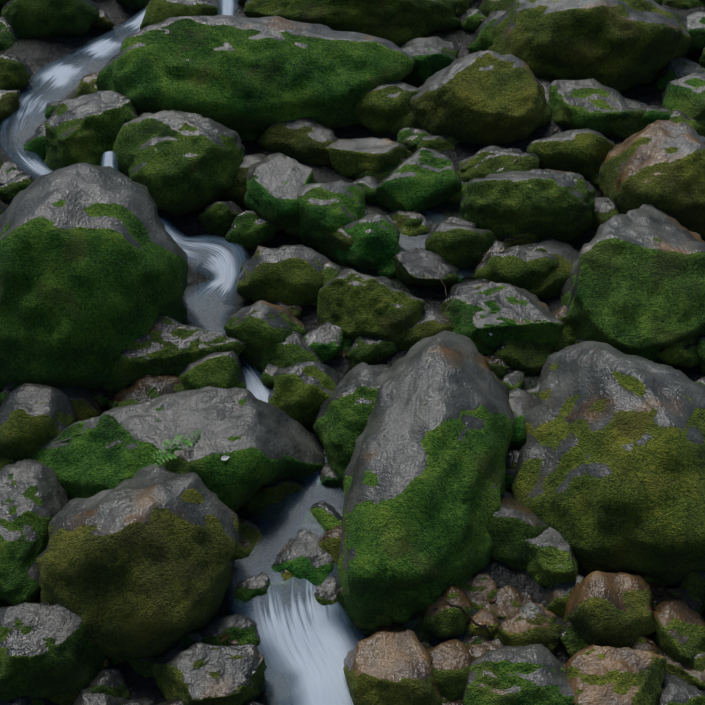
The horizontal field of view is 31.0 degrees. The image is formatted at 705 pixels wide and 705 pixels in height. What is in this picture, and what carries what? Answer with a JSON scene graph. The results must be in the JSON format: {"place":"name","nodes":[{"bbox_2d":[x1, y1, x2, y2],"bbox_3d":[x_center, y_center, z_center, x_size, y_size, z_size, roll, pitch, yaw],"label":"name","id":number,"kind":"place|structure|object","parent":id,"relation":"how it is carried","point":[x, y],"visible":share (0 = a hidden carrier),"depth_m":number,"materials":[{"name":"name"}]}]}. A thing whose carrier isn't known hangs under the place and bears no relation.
{"place":"outdoors","nodes":[
{"label":"outdoors","id":0,"kind":"place"},
{"bbox_2d":[0,0,704,704],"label":"bed","id":1,"kind":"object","parent":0,"point":[38,54],"depth_m":10.10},
{"bbox_2d":[0,89,19,124],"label":"bed rock","id":2,"kind":"object","parent":1,"relation":"on","point":[9,102],"visible":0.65,"depth_m":11.24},
{"bbox_2d":[0,17,19,49],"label":"bed rock","id":3,"kind":"object","parent":1,"relation":"on","point":[9,36],"visible":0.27,"depth_m":12.02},
{"bbox_2d":[0,161,25,185],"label":"bed rock","id":4,"kind":"object","parent":1,"relation":"on","point":[9,170],"visible":0.35,"depth_m":10.56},
{"bbox_2d":[0,53,31,91],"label":"rock","id":5,"kind":"object","parent":1,"relation":"on","point":[15,72],"visible":0.77,"depth_m":11.45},
{"bbox_2d":[0,175,32,201],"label":"rock","id":6,"kind":"object","parent":1,"relation":"on","point":[11,189],"visible":0.65,"depth_m":10.39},
{"bbox_2d":[21,124,46,162],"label":"bed rock","id":7,"kind":"object","parent":1,"relation":"on","point":[34,144],"visible":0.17,"depth_m":10.85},
{"bbox_2d":[0,459,68,605],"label":"boulder","id":8,"kind":"object","parent":1,"relation":"on","point":[34,500],"visible":0.88,"depth_m":7.71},
{"bbox_2d":[0,383,76,459],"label":"boulder","id":9,"kind":"object","parent":1,"relation":"on","point":[34,418],"visible":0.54,"depth_m":8.29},
{"bbox_2d":[1,0,99,37],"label":"boulder","id":10,"kind":"object","parent":1,"relation":"on","point":[35,18],"visible":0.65,"depth_m":12.05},
{"bbox_2d":[0,602,110,700],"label":"boulder","id":11,"kind":"object","parent":1,"relation":"on","point":[47,650],"visible":0.65,"depth_m":7.08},
{"bbox_2d":[54,386,102,421],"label":"bed rock","id":12,"kind":"object","parent":1,"relation":"on","point":[84,408],"visible":0.12,"depth_m":8.64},
{"bbox_2d":[73,73,97,97],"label":"bed rock","id":13,"kind":"object","parent":1,"relation":"on","point":[87,84],"visible":0.19,"depth_m":11.32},
{"bbox_2d":[43,90,139,171],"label":"boulder","id":14,"kind":"object","parent":1,"relation":"on","point":[83,128],"visible":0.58,"depth_m":10.53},
{"bbox_2d":[0,163,188,389],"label":"boulder","id":15,"kind":"object","parent":1,"relation":"on","point":[94,272],"visible":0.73,"depth_m":8.63,"materials":[{"name":"plant"}]},
{"bbox_2d":[71,687,127,704],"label":"rock","id":16,"kind":"object","parent":1,"relation":"on","point":[86,696],"visible":0.58,"depth_m":7.06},
{"bbox_2d":[88,666,131,698],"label":"bed rock","id":17,"kind":"object","parent":1,"relation":"on","point":[110,680],"visible":0.58,"depth_m":7.15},
{"bbox_2d":[35,464,238,657],"bbox_3d":[-1.288,1.287,7.653,1.166,1.136,1.162,10,22,25],"label":"boulder","id":18,"kind":"object","parent":1,"relation":"on","point":[138,565],"visible":0.98,"depth_m":7.22,"materials":[{"name":"plant"}]},
{"bbox_2d":[108,374,185,409],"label":"bed rock","id":19,"kind":"object","parent":1,"relation":"on","point":[138,390],"visible":0.19,"depth_m":8.64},
{"bbox_2d":[125,641,184,677],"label":"bed rock","id":20,"kind":"object","parent":1,"relation":"on","point":[143,665],"visible":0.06,"depth_m":7.29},
{"bbox_2d":[103,313,246,392],"bbox_3d":[-1.306,0.092,9.030,1.124,0.651,0.641,1,45,2],"label":"boulder","id":21,"kind":"object","parent":1,"relation":"on","point":[165,345],"visible":0.42,"depth_m":8.78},
{"bbox_2d":[31,386,325,511],"bbox_3d":[-1.108,0.747,8.317,2.001,0.866,1.080,-6,45,-5],"label":"boulder","id":22,"kind":"object","parent":1,"relation":"on","point":[260,443],"visible":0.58,"depth_m":8.09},
{"bbox_2d":[153,430,200,466],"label":"fern sprigs","id":23,"kind":"object","parent":22,"relation":"on","point":[172,451],"visible":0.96,"depth_m":7.80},
{"bbox_2d":[112,110,245,213],"bbox_3d":[-1.438,-1.524,10.490,1.096,0.807,1.032,1,45,2],"label":"boulder","id":24,"kind":"object","parent":1,"relation":"on","point":[177,162],"visible":0.83,"depth_m":10.18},
{"bbox_2d":[140,0,220,29],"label":"boulder","id":25,"kind":"object","parent":1,"relation":"on","point":[158,11],"visible":0.42,"depth_m":12.07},
{"bbox_2d":[1,6,368,704],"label":"water","id":26,"kind":"structure","parent":1,"relation":"on","point":[309,644],"depth_m":7.58,"materials":[{"name":"liquid"}]},
{"bbox_2d":[151,642,266,704],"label":"boulder","id":27,"kind":"object","parent":1,"relation":"on","point":[200,673],"visible":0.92,"depth_m":7.05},
{"bbox_2d":[178,350,246,389],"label":"boulder","id":28,"kind":"object","parent":1,"relation":"on","point":[224,370],"visible":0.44,"depth_m":8.71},
{"bbox_2d":[198,201,242,236],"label":"bed rock","id":29,"kind":"object","parent":1,"relation":"on","point":[217,218],"visible":0.77,"depth_m":10.12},
{"bbox_2d":[196,613,259,647],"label":"bed rock","id":30,"kind":"object","parent":1,"relation":"on","point":[240,629],"visible":0.62,"depth_m":7.42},
{"bbox_2d":[223,154,266,206],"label":"bed rock","id":31,"kind":"object","parent":1,"relation":"on","point":[236,192],"visible":0.23,"depth_m":10.36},
{"bbox_2d":[230,517,266,569],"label":"bed rock","id":32,"kind":"object","parent":1,"relation":"on","point":[251,533],"visible":0.19,"depth_m":7.92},
{"bbox_2d":[225,210,276,248],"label":"bed rock","id":33,"kind":"object","parent":1,"relation":"on","point":[249,230],"visible":0.77,"depth_m":10.02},
{"bbox_2d":[231,571,271,610],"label":"bed rock","id":34,"kind":"object","parent":1,"relation":"on","point":[248,589],"visible":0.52,"depth_m":7.66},
{"bbox_2d":[96,15,414,133],"bbox_3d":[-0.855,-2.329,11.163,2.822,1.196,1.164,-4,45,-2],"label":"boulder","id":35,"kind":"object","parent":1,"relation":"on","point":[238,74],"visible":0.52,"depth_m":10.79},
{"bbox_2d":[224,300,306,359],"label":"boulder","id":36,"kind":"object","parent":1,"relation":"on","point":[257,327],"visible":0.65,"depth_m":9.01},
{"bbox_2d":[243,478,314,521],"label":"bed rock","id":37,"kind":"object","parent":1,"relation":"on","point":[278,491],"visible":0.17,"depth_m":8.17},
{"bbox_2d":[244,153,317,231],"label":"boulder","id":38,"kind":"object","parent":1,"relation":"on","point":[276,183],"visible":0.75,"depth_m":10.06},
{"bbox_2d":[237,245,329,306],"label":"boulder","id":39,"kind":"object","parent":1,"relation":"on","point":[290,274],"visible":0.77,"depth_m":9.36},
{"bbox_2d":[243,331,323,374],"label":"bed rock","id":40,"kind":"object","parent":1,"relation":"on","point":[293,348],"visible":0.38,"depth_m":8.96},
{"bbox_2d":[268,566,302,595],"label":"bed rock","id":41,"kind":"object","parent":1,"relation":"on","point":[285,575],"visible":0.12,"depth_m":7.74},
{"bbox_2d":[257,117,338,164],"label":"bed rock","id":42,"kind":"object","parent":1,"relation":"on","point":[306,139],"visible":0.62,"depth_m":10.71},
{"bbox_2d":[270,522,334,597],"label":"boulder","id":43,"kind":"object","parent":1,"relation":"on","point":[301,555],"visible":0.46,"depth_m":7.80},
{"bbox_2d":[268,361,339,430],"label":"boulder","id":44,"kind":"object","parent":1,"relation":"on","point":[301,392],"visible":0.83,"depth_m":8.59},
{"bbox_2d":[301,501,342,530],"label":"bed rock","id":45,"kind":"object","parent":1,"relation":"on","point":[326,515],"visible":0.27,"depth_m":8.02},
{"bbox_2d":[303,576,341,618],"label":"bed rock","id":46,"kind":"object","parent":1,"relation":"on","point":[325,592],"visible":0.4,"depth_m":7.66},
{"bbox_2d":[303,322,343,362],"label":"rock","id":47,"kind":"object","parent":1,"relation":"on","point":[324,341],"visible":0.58,"depth_m":9.07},
{"bbox_2d":[305,462,343,497],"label":"bed rock","id":48,"kind":"object","parent":1,"relation":"on","point":[329,477],"visible":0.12,"depth_m":8.26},
{"bbox_2d":[318,525,341,578],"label":"bed rock","id":49,"kind":"object","parent":1,"relation":"on","point":[329,541],"visible":0.25,"depth_m":7.84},
{"bbox_2d":[297,180,366,247],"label":"boulder","id":50,"kind":"object","parent":1,"relation":"on","point":[332,206],"visible":0.67,"depth_m":9.89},
{"bbox_2d":[316,228,374,265],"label":"bed rock","id":51,"kind":"object","parent":1,"relation":"on","point":[341,239],"visible":0.17,"depth_m":9.80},
{"bbox_2d":[313,362,390,487],"bbox_3d":[0.107,0.461,8.471,0.748,0.644,1.013,1,45,2],"label":"boulder","id":52,"kind":"object","parent":1,"relation":"on","point":[343,414],"visible":0.46,"depth_m":8.26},
{"bbox_2d":[244,0,461,43],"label":"boulder","id":53,"kind":"object","parent":1,"relation":"on","point":[399,21],"visible":0.75,"depth_m":12.03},
{"bbox_2d":[335,587,391,629],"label":"bed rock","id":54,"kind":"object","parent":1,"relation":"on","point":[382,620],"visible":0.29,"depth_m":7.51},
{"bbox_2d":[353,176,379,202],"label":"rock","id":55,"kind":"object","parent":1,"relation":"on","point":[368,184],"visible":0.38,"depth_m":10.28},
{"bbox_2d":[334,213,399,269],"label":"boulder","id":56,"kind":"object","parent":1,"relation":"on","point":[375,237],"visible":0.83,"depth_m":9.67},
{"bbox_2d":[325,137,412,176],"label":"boulder","id":57,"kind":"object","parent":1,"relation":"on","point":[351,157],"visible":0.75,"depth_m":10.49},
{"bbox_2d":[72,112,665,697],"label":"twigs","id":58,"kind":"object","parent":1,"relation":"on","point":[480,626],"visible":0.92,"depth_m":8.16,"materials":[{"name":"wood"}]},
{"bbox_2d":[317,269,425,343],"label":"boulder","id":59,"kind":"object","parent":1,"relation":"on","point":[352,303],"visible":0.81,"depth_m":9.11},
{"bbox_2d":[346,335,397,368],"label":"bed rock","id":60,"kind":"object","parent":1,"relation":"on","point":[368,350],"visible":0.5,"depth_m":9.04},
{"bbox_2d":[354,158,406,181],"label":"bed rock","id":61,"kind":"object","parent":1,"relation":"on","point":[385,171],"visible":0.1,"depth_m":10.41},
{"bbox_2d":[354,81,420,133],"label":"boulder","id":62,"kind":"object","parent":1,"relation":"on","point":[383,108],"visible":0.52,"depth_m":10.93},
{"bbox_2d":[343,630,442,704],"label":"boulder","id":63,"kind":"object","parent":1,"relation":"on","point":[386,668],"visible":0.94,"depth_m":7.00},
{"bbox_2d":[389,210,430,239],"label":"bed rock","id":64,"kind":"object","parent":1,"relation":"on","point":[398,218],"visible":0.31,"depth_m":10.00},
{"bbox_2d":[396,128,429,150],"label":"rock","id":65,"kind":"object","parent":1,"relation":"on","point":[409,138],"visible":0.48,"depth_m":10.80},
{"bbox_2d":[401,612,431,641],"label":"bed rock","id":66,"kind":"object","parent":1,"relation":"on","point":[416,629],"visible":0.21,"depth_m":7.45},
{"bbox_2d":[375,147,461,212],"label":"boulder","id":67,"kind":"object","parent":1,"relation":"on","point":[423,179],"visible":0.77,"depth_m":10.18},
{"bbox_2d":[397,309,452,349],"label":"bed rock","id":68,"kind":"object","parent":1,"relation":"on","point":[431,322],"visible":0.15,"depth_m":9.08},
{"bbox_2d":[337,330,513,634],"bbox_3d":[0.481,0.759,8.125,1.028,1.126,2.246,6,45,7],"label":"boulder","id":69,"kind":"object","parent":1,"relation":"on","point":[424,481],"visible":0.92,"depth_m":7.61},
{"bbox_2d":[393,248,459,285],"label":"boulder","id":70,"kind":"object","parent":1,"relation":"on","point":[415,266],"visible":0.85,"depth_m":9.54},
{"bbox_2d":[400,45,455,85],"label":"boulder","id":71,"kind":"object","parent":1,"relation":"on","point":[430,61],"visible":0.58,"depth_m":11.54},
{"bbox_2d":[402,36,458,58],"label":"bed rock","id":72,"kind":"object","parent":1,"relation":"on","point":[448,47],"visible":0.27,"depth_m":11.85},
{"bbox_2d":[411,133,459,152],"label":"bed rock","id":73,"kind":"object","parent":1,"relation":"on","point":[438,143],"visible":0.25,"depth_m":10.71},
{"bbox_2d":[421,585,471,639],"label":"rock","id":74,"kind":"object","parent":1,"relation":"on","point":[445,619],"visible":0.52,"depth_m":7.37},
{"bbox_2d":[427,639,475,700],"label":"rock","id":75,"kind":"object","parent":1,"relation":"on","point":[452,660],"visible":0.46,"depth_m":7.07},
{"bbox_2d":[425,222,496,269],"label":"boulder","id":76,"kind":"object","parent":1,"relation":"on","point":[445,243],"visible":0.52,"depth_m":9.66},
{"bbox_2d":[440,278,490,311],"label":"bed rock","id":77,"kind":"object","parent":1,"relation":"on","point":[462,288],"visible":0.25,"depth_m":9.31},
{"bbox_2d":[461,8,486,30],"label":"rock","id":78,"kind":"object","parent":1,"relation":"on","point":[472,21],"visible":0.71,"depth_m":12.16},
{"bbox_2d":[461,571,497,612],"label":"rock","id":79,"kind":"object","parent":1,"relation":"on","point":[479,588],"visible":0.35,"depth_m":7.57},
{"bbox_2d":[409,50,550,144],"bbox_3d":[1.063,-2.123,11.052,1.342,0.904,0.952,1,45,2],"label":"boulder","id":80,"kind":"object","parent":1,"relation":"on","point":[501,99],"visible":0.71,"depth_m":10.71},
{"bbox_2d":[465,608,500,636],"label":"rock","id":81,"kind":"object","parent":1,"relation":"on","point":[488,616],"visible":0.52,"depth_m":7.40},
{"bbox_2d":[462,633,504,649],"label":"bed rock","id":82,"kind":"object","parent":1,"relation":"on","point":[495,643],"visible":0.23,"depth_m":7.35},
{"bbox_2d":[467,10,506,52],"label":"bed rock","id":83,"kind":"object","parent":1,"relation":"on","point":[483,38],"visible":0.29,"depth_m":11.91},
{"bbox_2d":[457,145,521,171],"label":"boulder","id":84,"kind":"object","parent":1,"relation":"on","point":[477,157],"visible":0.17,"depth_m":10.40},
{"bbox_2d":[477,0,515,16],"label":"rock","id":85,"kind":"object","parent":1,"relation":"on","point":[485,7],"visible":0.15,"depth_m":12.21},
{"bbox_2d":[484,353,509,377],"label":"rock","id":86,"kind":"object","parent":1,"relation":"on","point":[499,367],"visible":0.52,"depth_m":8.91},
{"bbox_2d":[455,150,539,181],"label":"bed rock","id":87,"kind":"object","parent":1,"relation":"on","point":[500,162],"visible":0.19,"depth_m":10.32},
{"bbox_2d":[442,281,563,353],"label":"boulder","id":88,"kind":"object","parent":1,"relation":"on","point":[501,312],"visible":0.65,"depth_m":9.03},
{"bbox_2d":[483,585,534,621],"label":"bed rock","id":89,"kind":"object","parent":1,"relation":"on","point":[506,602],"visible":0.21,"depth_m":7.54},
{"bbox_2d":[473,245,558,289],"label":"boulder","id":90,"kind":"object","parent":1,"relation":"on","point":[518,266],"visible":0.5,"depth_m":9.44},
{"bbox_2d":[461,644,574,704],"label":"boulder","id":91,"kind":"object","parent":1,"relation":"on","point":[532,674],"visible":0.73,"depth_m":6.98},
{"bbox_2d":[487,492,548,568],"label":"bed rock","id":92,"kind":"object","parent":1,"relation":"on","point":[513,525],"visible":0.42,"depth_m":7.71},
{"bbox_2d":[508,388,535,449],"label":"bed rock","id":93,"kind":"object","parent":1,"relation":"on","point":[521,401],"visible":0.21,"depth_m":8.46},
{"bbox_2d":[460,169,595,240],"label":"boulder","id":94,"kind":"object","parent":1,"relation":"on","point":[541,204],"visible":0.83,"depth_m":9.81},
{"bbox_2d":[497,602,559,646],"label":"bed rock","id":95,"kind":"object","parent":1,"relation":"on","point":[514,629],"visible":0.48,"depth_m":7.33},
{"bbox_2d":[493,330,564,374],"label":"bed rock","id":96,"kind":"object","parent":1,"relation":"on","point":[526,356],"visible":0.31,"depth_m":8.97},
{"bbox_2d":[518,602,564,653],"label":"rock","id":97,"kind":"object","parent":1,"relation":"on","point":[534,614],"visible":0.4,"depth_m":7.38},
{"bbox_2d":[521,238,578,299],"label":"bed rock","id":98,"kind":"object","parent":1,"relation":"on","point":[552,283],"visible":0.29,"depth_m":9.49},
{"bbox_2d":[524,527,578,586],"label":"boulder","id":99,"kind":"object","parent":1,"relation":"on","point":[553,560],"visible":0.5,"depth_m":7.62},
{"bbox_2d":[545,575,583,615],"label":"bed rock","id":100,"kind":"object","parent":1,"relation":"on","point":[557,597],"visible":0.33,"depth_m":7.54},
{"bbox_2d":[551,305,577,346],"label":"bed rock","id":101,"kind":"object","parent":1,"relation":"on","point":[569,334],"visible":0.19,"depth_m":9.16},
{"bbox_2d":[527,128,615,179],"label":"boulder","id":102,"kind":"object","parent":1,"relation":"on","point":[584,153],"visible":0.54,"depth_m":10.45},
{"bbox_2d":[560,620,591,657],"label":"bed rock","id":103,"kind":"object","parent":1,"relation":"on","point":[573,642],"visible":0.21,"depth_m":7.35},
{"bbox_2d":[487,0,690,91],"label":"boulder","id":104,"kind":"object","parent":1,"relation":"on","point":[619,45],"visible":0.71,"depth_m":11.27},
{"bbox_2d":[548,78,631,135],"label":"boulder","id":105,"kind":"object","parent":1,"relation":"on","point":[592,103],"visible":0.67,"depth_m":10.93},
{"bbox_2d":[591,197,621,229],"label":"bed rock","id":106,"kind":"object","parent":1,"relation":"on","point":[608,207],"visible":0.19,"depth_m":10.03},
{"bbox_2d":[511,341,704,584],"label":"boulder","id":107,"kind":"object","parent":1,"relation":"on","point":[611,462],"visible":0.94,"depth_m":7.64,"materials":[{"name":"plant"}]},
{"bbox_2d":[562,571,655,647],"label":"boulder","id":108,"kind":"object","parent":1,"relation":"on","point":[614,610],"visible":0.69,"depth_m":7.28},
{"bbox_2d":[563,644,665,704],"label":"boulder","id":109,"kind":"object","parent":1,"relation":"on","point":[603,675],"visible":0.9,"depth_m":6.97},
{"bbox_2d":[559,204,704,354],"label":"boulder","id":110,"kind":"object","parent":1,"relation":"on","point":[634,283],"visible":0.77,"depth_m":8.95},
{"bbox_2d":[609,97,672,137],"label":"bed rock","id":111,"kind":"object","parent":1,"relation":"on","point":[629,127],"visible":0.15,"depth_m":10.93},
{"bbox_2d":[597,120,704,238],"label":"boulder","id":112,"kind":"object","parent":1,"relation":"on","point":[659,164],"visible":0.79,"depth_m":9.77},
{"bbox_2d":[641,105,670,124],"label":"rock","id":113,"kind":"object","parent":1,"relation":"on","point":[653,113],"visible":0.44,"depth_m":10.89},
{"bbox_2d":[656,337,699,367],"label":"rock","id":114,"kind":"object","parent":1,"relation":"on","point":[683,354],"visible":0.52,"depth_m":8.91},
{"bbox_2d":[652,599,704,663],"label":"boulder","id":115,"kind":"object","parent":1,"relation":"on","point":[679,634],"visible":0.73,"depth_m":7.27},
{"bbox_2d":[655,57,704,89],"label":"bed rock","id":116,"kind":"object","parent":1,"relation":"on","point":[676,68],"visible":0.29,"depth_m":11.48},
{"bbox_2d":[658,647,704,688],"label":"bed rock","id":117,"kind":"object","parent":1,"relation":"on","point":[685,672],"visible":0.15,"depth_m":7.18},
{"bbox_2d":[659,675,704,704],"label":"boulder","id":118,"kind":"object","parent":1,"relation":"on","point":[677,690],"visible":0.98,"depth_m":6.99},
{"bbox_2d":[662,73,704,119],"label":"boulder","id":119,"kind":"object","parent":1,"relation":"on","point":[686,95],"visible":0.73,"depth_m":10.97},
{"bbox_2d":[666,587,703,613],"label":"bed rock","id":120,"kind":"object","parent":1,"relation":"on","point":[692,600],"visible":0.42,"depth_m":7.53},
{"bbox_2d":[668,110,704,135],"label":"bed rock","id":121,"kind":"object","parent":1,"relation":"on","point":[680,116],"visible":0.17,"depth_m":10.87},
{"bbox_2d":[673,571,704,606],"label":"rock","id":122,"kind":"object","parent":1,"relation":"on","point":[693,582],"visible":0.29,"depth_m":7.55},
{"bbox_2d":[681,12,704,53],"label":"boulder","id":123,"kind":"object","parent":1,"relation":"on","point":[694,23],"visible":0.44,"depth_m":11.70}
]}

